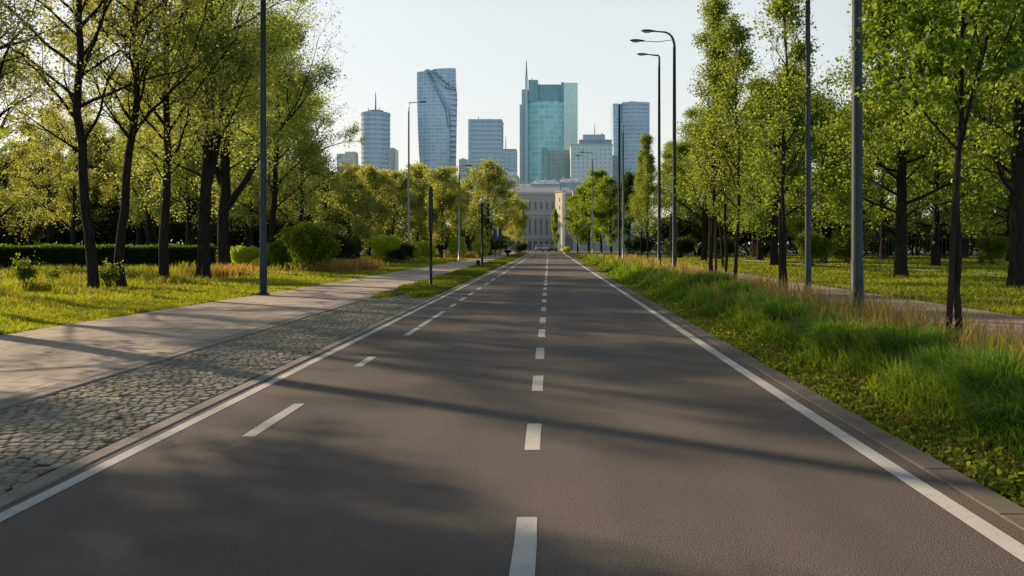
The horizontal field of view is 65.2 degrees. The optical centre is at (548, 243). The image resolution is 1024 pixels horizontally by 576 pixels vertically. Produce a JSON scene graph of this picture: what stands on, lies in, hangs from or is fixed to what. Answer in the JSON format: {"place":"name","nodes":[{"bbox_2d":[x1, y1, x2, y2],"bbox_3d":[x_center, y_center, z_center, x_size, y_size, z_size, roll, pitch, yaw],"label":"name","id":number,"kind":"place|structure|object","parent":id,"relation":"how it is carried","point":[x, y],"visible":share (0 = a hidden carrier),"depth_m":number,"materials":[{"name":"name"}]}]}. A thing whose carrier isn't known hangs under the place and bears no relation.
{"place":"outdoors","nodes":[
{"label":"outdoors","id":0,"kind":"place"},
{"bbox_2d":[0,251,485,334],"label":"lawn grass","id":1,"kind":"structure","parent":0,"point":[41,301],"depth_m":29.30,"materials":[{"name":"plant"}]},
{"bbox_2d":[10,250,45,287],"bbox_3d":[-18.947,0.989,29.041,0.995,1.542,1.052,0,0,44],"label":"young plant","id":2,"kind":"object","parent":1,"relation":"on","point":[24,271],"visible":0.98,"depth_m":28.90,"materials":[{"name":"green plant"}]},
{"bbox_2d":[267,238,295,268],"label":"shrub","id":3,"kind":"object","parent":1,"relation":"on","point":[278,252],"visible":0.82,"depth_m":49.50,"materials":[{"name":"green plant"}]},
{"bbox_2d":[274,216,342,271],"bbox_3d":[-13.781,0.033,47.135,3.397,3.468,3.447,0,0,26],"label":"shrub","id":4,"kind":"object","parent":1,"relation":"on","point":[311,242],"visible":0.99,"depth_m":46.35,"materials":[{"name":"green plant"}]},
{"bbox_2d":[0,253,514,399],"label":"sidewalk","id":5,"kind":"structure","parent":0,"point":[32,360],"depth_m":15.43,"materials":[{"name":"concrete"}]},
{"bbox_2d":[257,0,269,294],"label":"street lamp","id":6,"kind":"object","parent":5,"relation":"on","point":[263,229],"visible":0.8,"depth_m":26.12,"materials":[{"name":"metal"}]},
{"bbox_2d":[6,256,521,491],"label":"cobble bed","id":7,"kind":"object","parent":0,"point":[49,465],"visible":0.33,"depth_m":6.36,"materials":[{"name":"stone"}]},
{"bbox_2d":[0,290,446,494],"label":"cobbled strip","id":8,"kind":"object","parent":7,"relation":"on","point":[153,394],"visible":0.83,"depth_m":9.02,"materials":[{"name":"stone"}]},
{"bbox_2d":[7,252,528,465],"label":"grass strip","id":9,"kind":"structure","parent":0,"point":[423,288],"depth_m":33.10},
{"bbox_2d":[417,68,456,178],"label":"curved tower","id":10,"kind":"structure","parent":0,"point":[437,116],"depth_m":902.73,"materials":[{"name":"blue glass"}]},
{"bbox_2d":[0,0,1006,243],"label":"sky","id":11,"kind":"structure","parent":0,"point":[489,44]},
{"bbox_2d":[0,253,1023,575],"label":"road","id":12,"kind":"structure","parent":0,"point":[666,449],"depth_m":5.85,"materials":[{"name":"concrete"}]},
{"bbox_2d":[0,253,529,521],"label":"edge line","id":13,"kind":"object","parent":12,"relation":"on","point":[30,502],"visible":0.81,"depth_m":7.05,"materials":[{"name":"paint"}]},
{"bbox_2d":[243,254,532,435],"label":"lane line","id":14,"kind":"object","parent":12,"relation":"on","point":[260,428],"visible":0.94,"depth_m":8.25,"materials":[{"name":"paint"}]},
{"bbox_2d":[509,255,547,575],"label":"line","id":15,"kind":"object","parent":12,"relation":"on","point":[523,561],"visible":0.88,"depth_m":4.74,"materials":[{"name":"paint"}]},
{"bbox_2d":[563,253,1023,561],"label":"edge line","id":16,"kind":"object","parent":12,"relation":"on","point":[1012,546],"visible":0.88,"depth_m":6.21,"materials":[{"name":"paint"}]},
{"bbox_2d":[30,244,1023,507],"bbox_3d":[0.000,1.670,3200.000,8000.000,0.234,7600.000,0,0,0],"label":"ground","id":17,"kind":"structure","parent":0,"point":[1003,483],"depth_m":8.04,"materials":[{"name":"plant"}]},
{"bbox_2d":[0,214,64,245],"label":"shrub","id":18,"kind":"object","parent":17,"relation":"on","point":[14,240],"visible":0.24,"depth_m":97.69,"materials":[{"name":"green plant"}]},
{"bbox_2d":[0,0,74,98],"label":"park tree","id":19,"kind":"object","parent":17,"relation":"on","point":[18,23],"visible":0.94,"depth_m":23.76,"materials":[{"name":"green plant"}]},
{"bbox_2d":[0,141,77,245],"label":"tree","id":20,"kind":"object","parent":17,"relation":"on","point":[34,233],"visible":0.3,"depth_m":87.79,"materials":[{"name":"green plant"}]},
{"bbox_2d":[0,0,95,144],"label":"park tree","id":21,"kind":"object","parent":17,"relation":"on","point":[22,101],"visible":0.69,"depth_m":27.14,"materials":[{"name":"green plant"}]},
{"bbox_2d":[1,97,97,243],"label":"park tree","id":22,"kind":"object","parent":17,"relation":"on","point":[49,227],"visible":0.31,"depth_m":78.97,"materials":[{"name":"green plant"}]},
{"bbox_2d":[0,9,106,223],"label":"park tree","id":23,"kind":"object","parent":17,"relation":"on","point":[18,154],"visible":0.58,"depth_m":50.55,"materials":[{"name":"green plant"}]},
{"bbox_2d":[0,81,130,245],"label":"park tree","id":24,"kind":"object","parent":17,"relation":"on","point":[72,199],"visible":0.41,"depth_m":73.81,"materials":[{"name":"green plant"}]},
{"bbox_2d":[46,197,114,245],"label":"shrub","id":25,"kind":"object","parent":17,"relation":"on","point":[65,235],"visible":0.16,"depth_m":96.68,"materials":[{"name":"green plant"}]},
{"bbox_2d":[44,117,121,239],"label":"tree","id":26,"kind":"object","parent":17,"relation":"on","point":[96,205],"visible":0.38,"depth_m":95.28,"materials":[{"name":"green plant"}]},
{"bbox_2d":[0,242,216,268],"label":"hedge","id":27,"kind":"object","parent":17,"relation":"on","point":[53,254],"visible":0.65,"depth_m":52.17,"materials":[{"name":"green plant"}]},
{"bbox_2d":[0,0,246,289],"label":"lawn tree","id":28,"kind":"object","parent":17,"relation":"on","point":[79,66],"visible":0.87,"depth_m":27.33,"materials":[{"name":"green plant"}]},
{"bbox_2d":[5,0,268,287],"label":"lawn tree","id":29,"kind":"object","parent":17,"relation":"on","point":[133,129],"visible":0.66,"depth_m":30.40,"materials":[{"name":"green plant"}]},
{"bbox_2d":[107,199,169,245],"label":"shrub","id":30,"kind":"object","parent":17,"relation":"on","point":[131,237],"visible":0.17,"depth_m":95.31,"materials":[{"name":"green plant"}]},
{"bbox_2d":[98,102,184,245],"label":"park tree","id":31,"kind":"object","parent":17,"relation":"on","point":[133,204],"visible":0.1,"depth_m":74.81,"materials":[{"name":"green plant"}]},
{"bbox_2d":[91,62,197,245],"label":"park tree","id":32,"kind":"object","parent":17,"relation":"on","point":[157,212],"visible":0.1,"depth_m":65.72,"materials":[{"name":"green plant"}]},
{"bbox_2d":[39,0,283,280],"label":"lawn tree","id":33,"kind":"object","parent":17,"relation":"on","point":[163,263],"visible":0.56,"depth_m":33.40,"materials":[{"name":"green plant"}]},
{"bbox_2d":[116,59,251,246],"bbox_3d":[-26.804,-7.265,60.390,9.770,18.286,12.015,0,0,-23],"label":"park tree","id":34,"kind":"object","parent":17,"relation":"on","point":[189,225],"visible":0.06,"depth_m":59.53,"materials":[{"name":"green plant"}]},
{"bbox_2d":[68,0,317,278],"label":"lawn tree","id":35,"kind":"object","parent":17,"relation":"on","point":[209,163],"visible":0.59,"depth_m":36.70,"materials":[{"name":"green plant"}]},
{"bbox_2d":[0,289,394,410],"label":"pavement edging","id":36,"kind":"object","parent":17,"relation":"on","point":[4,406],"visible":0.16,"depth_m":11.04,"materials":[{"name":"concrete"}]},
{"bbox_2d":[137,63,268,244],"bbox_3d":[-24.205,-5.993,56.951,7.765,15.707,8.965,0,0,41],"label":"park tree","id":37,"kind":"object","parent":17,"relation":"on","point":[175,180],"visible":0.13,"depth_m":56.30,"materials":[{"name":"green plant"}]},
{"bbox_2d":[132,0,356,265],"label":"lawn tree","id":38,"kind":"object","parent":17,"relation":"on","point":[227,199],"visible":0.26,"depth_m":45.43,"materials":[{"name":"green plant"}]},
{"bbox_2d":[230,245,259,266],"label":"shrub","id":39,"kind":"object","parent":17,"relation":"on","point":[243,254],"visible":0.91,"depth_m":51.63,"materials":[{"name":"green plant"}]},
{"bbox_2d":[170,72,323,246],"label":"park tree","id":40,"kind":"object","parent":17,"relation":"on","point":[251,234],"visible":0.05,"depth_m":69.81,"materials":[{"name":"green plant"}]},
{"bbox_2d":[215,195,284,250],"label":"shrub","id":41,"kind":"object","parent":17,"relation":"on","point":[235,232],"visible":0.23,"depth_m":94.08,"materials":[{"name":"green plant"}]},
{"bbox_2d":[0,256,505,403],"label":"pavement border","id":42,"kind":"object","parent":17,"relation":"on","point":[93,375],"visible":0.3,"depth_m":11.61,"materials":[{"name":"concrete"}]},
{"bbox_2d":[0,253,528,507],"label":"kerb","id":43,"kind":"structure","parent":17,"relation":"on","point":[19,492],"depth_m":7.43,"materials":[{"name":"concrete"}]},
{"bbox_2d":[189,3,352,266],"bbox_3d":[-17.384,-6.609,50.427,9.682,16.964,8.386,0,0,-17],"label":"park tree","id":44,"kind":"object","parent":17,"relation":"on","point":[309,148],"visible":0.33,"depth_m":49.95,"materials":[{"name":"green plant"}]},
{"bbox_2d":[246,79,333,227],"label":"park tree","id":45,"kind":"object","parent":17,"relation":"on","point":[318,198],"visible":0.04,"depth_m":84.99,"materials":[{"name":"green plant"}]},
{"bbox_2d":[238,81,368,260],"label":"park tree","id":46,"kind":"object","parent":17,"relation":"on","point":[305,189],"visible":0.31,"depth_m":65.93,"materials":[{"name":"green plant"}]},
{"bbox_2d":[281,163,339,228],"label":"tree","id":47,"kind":"object","parent":17,"relation":"on","point":[325,207],"visible":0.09,"depth_m":94.09,"materials":[{"name":"green plant"}]},
{"bbox_2d":[307,170,378,255],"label":"avenue tree","id":48,"kind":"object","parent":17,"relation":"on","point":[350,204],"visible":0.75,"depth_m":82.94,"materials":[{"name":"green plant"}]},
{"bbox_2d":[325,231,362,260],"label":"shrub","id":49,"kind":"object","parent":17,"relation":"on","point":[345,247],"visible":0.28,"depth_m":59.75,"materials":[{"name":"green plant"}]},
{"bbox_2d":[339,161,401,255],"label":"avenue tree","id":50,"kind":"object","parent":17,"relation":"on","point":[380,209],"visible":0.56,"depth_m":91.11,"materials":[{"name":"green plant"}]},
{"bbox_2d":[361,92,390,228],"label":"round tower","id":51,"kind":"structure","parent":17,"relation":"on","point":[375,125],"depth_m":852.29,"materials":[{"name":"blue glass"}]},
{"bbox_2d":[369,234,402,261],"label":"shrub","id":52,"kind":"object","parent":17,"relation":"on","point":[382,245],"visible":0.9,"depth_m":73.27,"materials":[{"name":"green plant"}]},
{"bbox_2d":[371,169,426,240],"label":"avenue tree","id":53,"kind":"object","parent":17,"relation":"on","point":[402,194],"visible":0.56,"depth_m":99.54,"materials":[{"name":"green plant"}]},
{"bbox_2d":[394,160,447,244],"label":"avenue tree","id":54,"kind":"object","parent":17,"relation":"on","point":[416,172],"visible":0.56,"depth_m":111.26,"materials":[{"name":"green plant"}]},
{"bbox_2d":[421,162,472,256],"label":"avenue tree","id":55,"kind":"object","parent":17,"relation":"on","point":[444,176],"visible":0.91,"depth_m":103.41,"materials":[{"name":"green plant"}]},
{"bbox_2d":[468,117,503,233],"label":"banded tower","id":56,"kind":"structure","parent":17,"relation":"on","point":[485,139],"depth_m":799.40,"materials":[{"name":"blue glass"}]},
{"bbox_2d":[462,157,519,255],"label":"avenue tree","id":57,"kind":"object","parent":17,"relation":"on","point":[489,174],"visible":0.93,"depth_m":116.86,"materials":[{"name":"green plant"}]},
{"bbox_2d":[504,197,529,244],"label":"avenue tree","id":58,"kind":"object","parent":17,"relation":"on","point":[519,224],"visible":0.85,"depth_m":148.57,"materials":[{"name":"green plant"}]},
{"bbox_2d":[507,187,571,249],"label":"stone palace","id":59,"kind":"structure","parent":17,"relation":"on","point":[541,202],"depth_m":215.00,"materials":[{"name":"stone"}]},
{"bbox_2d":[520,61,577,183],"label":"green tower","id":60,"kind":"structure","parent":17,"relation":"on","point":[549,116],"depth_m":998.87,"materials":[{"name":"glass"}]},
{"bbox_2d":[542,148,569,181],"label":"slate block","id":61,"kind":"structure","parent":17,"relation":"on","point":[556,164],"depth_m":652.00,"materials":[{"name":"teal glass"}]},
{"bbox_2d":[554,184,565,250],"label":"stair tower","id":62,"kind":"structure","parent":17,"relation":"on","point":[559,200],"depth_m":205.31,"materials":[{"name":"stone"}]},
{"bbox_2d":[561,194,590,252],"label":"linden tree","id":63,"kind":"object","parent":17,"relation":"on","point":[571,199],"visible":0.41,"depth_m":157.11,"materials":[{"name":"green plant"}]},
{"bbox_2d":[566,176,603,252],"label":"linden tree","id":64,"kind":"object","parent":17,"relation":"on","point":[576,226],"visible":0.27,"depth_m":149.64,"materials":[{"name":"green plant"}]},
{"bbox_2d":[569,125,612,180],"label":"white block","id":65,"kind":"structure","parent":17,"relation":"on","point":[599,146],"depth_m":620.00,"materials":[{"name":"stone"}]},
{"bbox_2d":[573,167,611,253],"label":"linden tree","id":66,"kind":"object","parent":17,"relation":"on","point":[599,174],"visible":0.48,"depth_m":139.65,"materials":[{"name":"green plant"}]},
{"bbox_2d":[585,175,631,254],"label":"linden tree","id":67,"kind":"object","parent":17,"relation":"on","point":[600,216],"visible":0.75,"depth_m":127.09,"materials":[{"name":"green plant"}]},
{"bbox_2d":[605,169,645,250],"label":"tree","id":68,"kind":"object","parent":17,"relation":"on","point":[628,180],"visible":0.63,"depth_m":111.19,"materials":[{"name":"green plant"}]},
{"bbox_2d":[611,101,649,245],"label":"blue tower","id":69,"kind":"structure","parent":17,"relation":"on","point":[635,117],"depth_m":903.67,"materials":[{"name":"glass"}]},
{"bbox_2d":[624,154,656,257],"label":"young tree","id":70,"kind":"object","parent":17,"relation":"on","point":[633,197],"visible":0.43,"depth_m":83.68,"materials":[{"name":"green plant"}]},
{"bbox_2d":[624,233,656,256],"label":"shrub","id":71,"kind":"object","parent":17,"relation":"on","point":[634,246],"visible":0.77,"depth_m":104.24,"materials":[{"name":"green plant"}]},
{"bbox_2d":[626,132,666,259],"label":"young tree","id":72,"kind":"object","parent":17,"relation":"on","point":[648,165],"visible":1,"depth_m":68.04,"materials":[{"name":"green plant"}]},
{"bbox_2d":[637,53,660,264],"bbox_3d":[7.323,-5.970,58.000,1.838,15.740,0.475,0,0,0],"label":"street lamp","id":73,"kind":"object","parent":17,"relation":"on","point":[659,188],"visible":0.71,"depth_m":57.91,"materials":[{"name":"metal"}]},
{"bbox_2d":[630,29,676,268],"bbox_3d":[6.059,-5.215,46.093,2.790,14.230,0.703,0,0,10],"label":"street lamp","id":74,"kind":"object","parent":17,"relation":"on","point":[674,238],"visible":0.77,"depth_m":45.92,"materials":[{"name":"metal"}]},
{"bbox_2d":[640,212,701,255],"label":"shrub","id":75,"kind":"object","parent":17,"relation":"on","point":[665,231],"visible":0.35,"depth_m":114.36,"materials":[{"name":"green plant"}]},
{"bbox_2d":[645,139,717,256],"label":"maple tree","id":76,"kind":"object","parent":17,"relation":"on","point":[666,156],"visible":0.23,"depth_m":103.56,"materials":[{"name":"green plant"}]},
{"bbox_2d":[639,104,760,260],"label":"maple tree","id":77,"kind":"object","parent":17,"relation":"on","point":[681,149],"visible":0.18,"depth_m":79.87,"materials":[{"name":"green plant"}]},
{"bbox_2d":[676,78,754,267],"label":"young tree","id":78,"kind":"object","parent":17,"relation":"on","point":[720,231],"visible":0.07,"depth_m":55.92,"materials":[{"name":"green plant"}]},
{"bbox_2d":[677,53,757,272],"bbox_3d":[10.209,-4.816,47.437,4.010,13.336,5.657,0,0,42],"label":"young tree","id":79,"kind":"object","parent":17,"relation":"on","point":[724,215],"visible":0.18,"depth_m":47.71,"materials":[{"name":"green plant"}]},
{"bbox_2d":[666,0,778,272],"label":"young tree","id":80,"kind":"object","parent":17,"relation":"on","point":[713,19],"visible":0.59,"depth_m":37.99,"materials":[{"name":"green plant"}]},
{"bbox_2d":[684,8,778,279],"bbox_3d":[6.875,-3.575,30.587,3.724,10.835,3.603,0,0,24],"label":"young tree","id":81,"kind":"object","parent":17,"relation":"on","point":[736,36],"visible":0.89,"depth_m":30.42,"materials":[{"name":"green plant"}]},
{"bbox_2d":[723,218,770,255],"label":"shrub","id":82,"kind":"object","parent":17,"relation":"on","point":[745,240],"visible":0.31,"depth_m":118.84,"materials":[{"name":"green plant"}]},
{"bbox_2d":[742,295,821,328],"bbox_3d":[4.363,1.323,14.812,1.833,0.798,1.790,0,0,45],"label":"grass tussock","id":83,"kind":"object","parent":17,"relation":"on","point":[775,309],"depth_m":14.54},
{"bbox_2d":[712,0,869,291],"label":"young tree","id":84,"kind":"object","parent":17,"relation":"on","point":[780,9],"visible":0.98,"depth_m":26.96,"materials":[{"name":"green plant"}]},
{"bbox_2d":[708,59,877,265],"bbox_3d":[18.241,-6.268,61.687,13.135,16.238,14.378,0,0,31],"label":"maple tree","id":85,"kind":"object","parent":17,"relation":"on","point":[773,222],"visible":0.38,"depth_m":60.93,"materials":[{"name":"green plant"}]},
{"bbox_2d":[566,254,1023,530],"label":"kerb","id":86,"kind":"structure","parent":17,"relation":"on","point":[1001,506],"depth_m":6.93,"materials":[{"name":"concrete"}]},
{"bbox_2d":[803,0,812,296],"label":"street lamp","id":87,"kind":"object","parent":17,"relation":"on","point":[807,265],"visible":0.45,"depth_m":25.93,"materials":[{"name":"metal"}]},
{"bbox_2d":[762,89,923,262],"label":"maple tree","id":88,"kind":"object","parent":17,"relation":"on","point":[799,221],"visible":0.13,"depth_m":68.83,"materials":[{"name":"green plant"}]},
{"bbox_2d":[785,314,903,358],"bbox_3d":[4.234,1.355,11.302,1.864,0.735,1.830,0,0,-9],"label":"grass tussock","id":89,"kind":"object","parent":17,"relation":"on","point":[828,333],"depth_m":11.07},
{"bbox_2d":[849,0,863,310],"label":"street lamp","id":90,"kind":"object","parent":17,"relation":"on","point":[857,271],"visible":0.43,"depth_m":18.89,"materials":[{"name":"metal"}]},
{"bbox_2d":[863,228,894,258],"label":"shrub","id":91,"kind":"object","parent":17,"relation":"on","point":[868,246],"visible":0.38,"depth_m":89.09,"materials":[{"name":"green plant"}]},
{"bbox_2d":[812,93,946,259],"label":"maple tree","id":92,"kind":"object","parent":17,"relation":"on","point":[883,243],"visible":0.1,"depth_m":84.26,"materials":[{"name":"green plant"}]},
{"bbox_2d":[757,0,1013,276],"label":"maple tree","id":93,"kind":"object","parent":17,"relation":"on","point":[873,113],"visible":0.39,"depth_m":42.22,"materials":[{"name":"green plant"}]},
{"bbox_2d":[818,78,1009,265],"bbox_3d":[30.656,-6.687,62.535,13.826,17.093,15.134,0,0,-31],"label":"maple tree","id":94,"kind":"object","parent":17,"relation":"on","point":[935,250],"visible":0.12,"depth_m":61.69,"materials":[{"name":"green plant"}]},
{"bbox_2d":[840,316,994,368],"bbox_3d":[4.635,1.323,10.182,1.790,0.798,1.832,0,0,-36],"label":"grass tussock","id":95,"kind":"object","parent":17,"relation":"on","point":[898,338],"depth_m":9.98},
{"bbox_2d":[887,213,949,255],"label":"shrub","id":96,"kind":"object","parent":17,"relation":"on","point":[911,242],"visible":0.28,"depth_m":115.37,"materials":[{"name":"green plant"}]},
{"bbox_2d":[848,0,1023,287],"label":"maple tree","id":97,"kind":"object","parent":17,"relation":"on","point":[1012,132],"visible":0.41,"depth_m":30.74,"materials":[{"name":"green plant"}]},
{"bbox_2d":[851,0,1023,347],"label":"young tree","id":98,"kind":"object","parent":17,"relation":"on","point":[939,56],"visible":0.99,"depth_m":11.66,"materials":[{"name":"green plant"}]},
{"bbox_2d":[917,226,970,258],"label":"shrub","id":99,"kind":"object","parent":17,"relation":"on","point":[944,243],"visible":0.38,"depth_m":91.46,"materials":[{"name":"green plant"}]},
{"bbox_2d":[891,72,1011,263],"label":"maple tree","id":100,"kind":"object","parent":17,"relation":"on","point":[985,230],"visible":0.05,"depth_m":69.28,"materials":[{"name":"green plant"}]},
{"bbox_2d":[882,338,1021,376],"bbox_3d":[4.518,1.389,8.769,1.642,0.668,1.644,0,0,27],"label":"grass tussock","id":101,"kind":"object","parent":17,"relation":"on","point":[927,353],"depth_m":8.75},
{"bbox_2d":[945,161,965,343],"bbox_3d":[6.100,0.325,12.038,0.360,3.156,0.096,0,0,-15],"label":"stake","id":102,"kind":"object","parent":17,"relation":"on","point":[956,179],"visible":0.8,"depth_m":12.00,"materials":[{"name":"brown wood"}]},
{"bbox_2d":[907,62,1012,238],"bbox_3d":[28.071,-6.268,45.199,14.378,16.238,13.135,0,0,3],"label":"maple tree","id":103,"kind":"object","parent":17,"relation":"on","point":[965,209],"visible":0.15,"depth_m":46.51,"materials":[{"name":"green plant"}]},
{"bbox_2d":[921,348,1023,400],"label":"grass tussock","id":104,"kind":"object","parent":17,"relation":"on","point":[991,378],"depth_m":7.47,"materials":[{"name":"plant"}]},
{"bbox_2d":[938,384,1023,440],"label":"grass tussock","id":105,"kind":"object","parent":17,"relation":"on","point":[982,408],"depth_m":6.78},
{"bbox_2d":[633,255,1023,316],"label":"park grass","id":106,"kind":"structure","parent":0,"point":[924,279],"depth_m":40.10,"materials":[{"name":"plant"}]},
{"bbox_2d":[794,229,835,264],"bbox_3d":[20.543,0.211,61.816,3.078,3.097,3.033,0,0,19],"label":"shrub","id":107,"kind":"object","parent":106,"relation":"on","point":[818,242],"visible":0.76,"depth_m":61.39,"materials":[{"name":"green plant"}]},
{"bbox_2d":[829,225,873,262],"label":"shrub","id":108,"kind":"object","parent":106,"relation":"on","point":[841,242],"visible":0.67,"depth_m":69.39,"materials":[{"name":"green plant"}]},
{"bbox_2d":[974,232,1009,264],"bbox_3d":[35.622,0.360,64.130,2.730,2.787,2.770,0,0,19],"label":"shrub","id":109,"kind":"object","parent":106,"relation":"on","point":[991,247],"visible":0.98,"depth_m":63.52,"materials":[{"name":"green plant"}]},
{"bbox_2d":[661,261,1023,343],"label":"gravel path","id":110,"kind":"structure","parent":0,"point":[997,316],"depth_m":20.95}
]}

